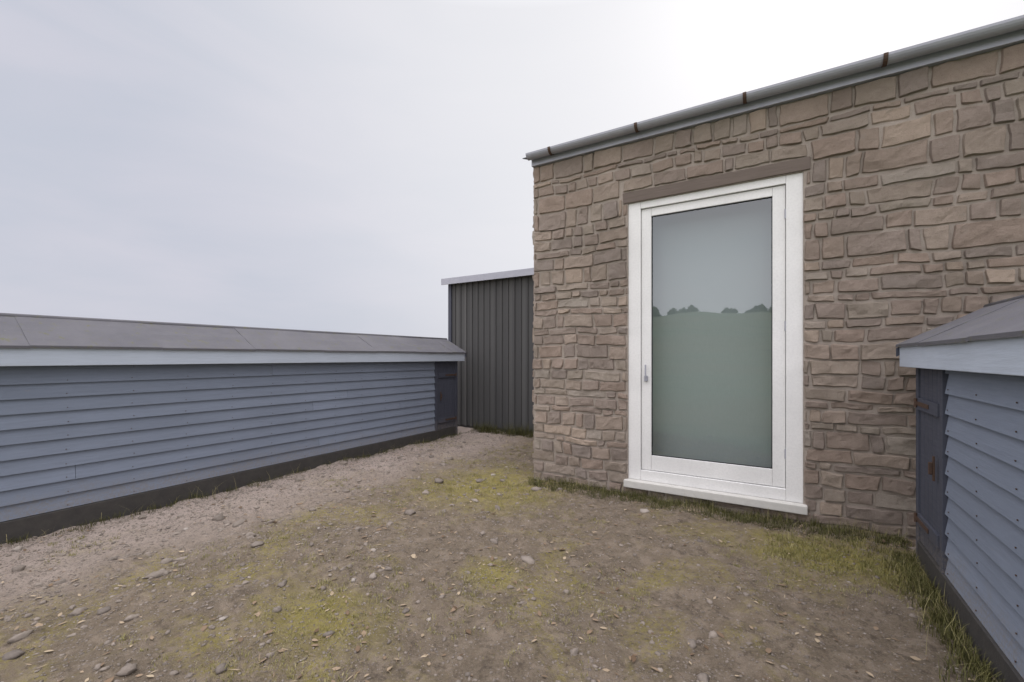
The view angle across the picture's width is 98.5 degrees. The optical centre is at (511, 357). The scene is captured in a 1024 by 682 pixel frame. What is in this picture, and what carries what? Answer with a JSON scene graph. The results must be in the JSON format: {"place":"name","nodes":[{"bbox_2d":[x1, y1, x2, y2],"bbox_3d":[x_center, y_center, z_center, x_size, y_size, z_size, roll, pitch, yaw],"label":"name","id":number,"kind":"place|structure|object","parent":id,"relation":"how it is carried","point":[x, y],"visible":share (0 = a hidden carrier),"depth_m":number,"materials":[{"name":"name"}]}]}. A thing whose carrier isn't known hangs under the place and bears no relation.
{"place":"outdoors","nodes":[
{"label":"outdoors","id":0,"kind":"place"},
{"bbox_2d":[0,426,997,681],"bbox_3d":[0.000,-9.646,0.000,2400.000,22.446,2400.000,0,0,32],"label":"ground","id":1,"kind":"structure","parent":0,"point":[546,650],"depth_m":2.80,"materials":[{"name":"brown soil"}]},
{"bbox_2d":[0,313,465,543],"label":"storage shed","id":2,"kind":"structure","parent":1,"relation":"on","point":[104,417],"depth_m":4.69,"materials":[{"name":"blue paint"}]},
{"bbox_2d":[438,361,456,429],"bbox_3d":[-1.229,0.708,8.347,0.078,1.265,0.520,0,0,32],"label":"door","id":3,"kind":"structure","parent":2,"relation":"in","point":[446,369],"depth_m":8.35,"materials":[{"name":"blue paint"}]},
{"bbox_2d":[441,268,533,433],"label":"charcoal outbuilding","id":4,"kind":"structure","parent":1,"relation":"on","point":[490,324],"depth_m":8.99,"materials":[{"name":"grey paint"}]},
{"bbox_2d":[0,418,1004,681],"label":"moss and grass","id":5,"kind":"object","parent":1,"relation":"on","point":[918,582],"visible":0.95,"depth_m":3.23,"materials":[{"name":"green plant"}]},
{"bbox_2d":[523,15,1023,539],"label":"stone house","id":6,"kind":"structure","parent":1,"relation":"on","point":[739,299],"depth_m":4.15,"materials":[{"name":"brown stone"}]},
{"bbox_2d":[624,172,807,514],"bbox_3d":[2.034,-0.140,4.554,1.680,3.120,0.372,0,0,32],"label":"window","id":7,"kind":"structure","parent":6,"relation":"in","point":[715,276],"depth_m":4.62,"materials":[{"name":"white paint"}]},
{"bbox_2d":[896,295,1023,681],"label":"storage shed","id":8,"kind":"structure","parent":1,"relation":"on","point":[969,512],"depth_m":2.29,"materials":[{"name":"blue paint"}]},
{"bbox_2d":[914,368,939,565],"bbox_3d":[2.843,0.708,3.014,0.078,1.265,0.520,0,0,32],"label":"door","id":9,"kind":"structure","parent":8,"relation":"in","point":[928,519],"depth_m":3.00,"materials":[{"name":"blue paint"}]},
{"bbox_2d":[0,0,1023,339],"label":"sky","id":10,"kind":"structure","parent":0,"point":[314,165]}
]}

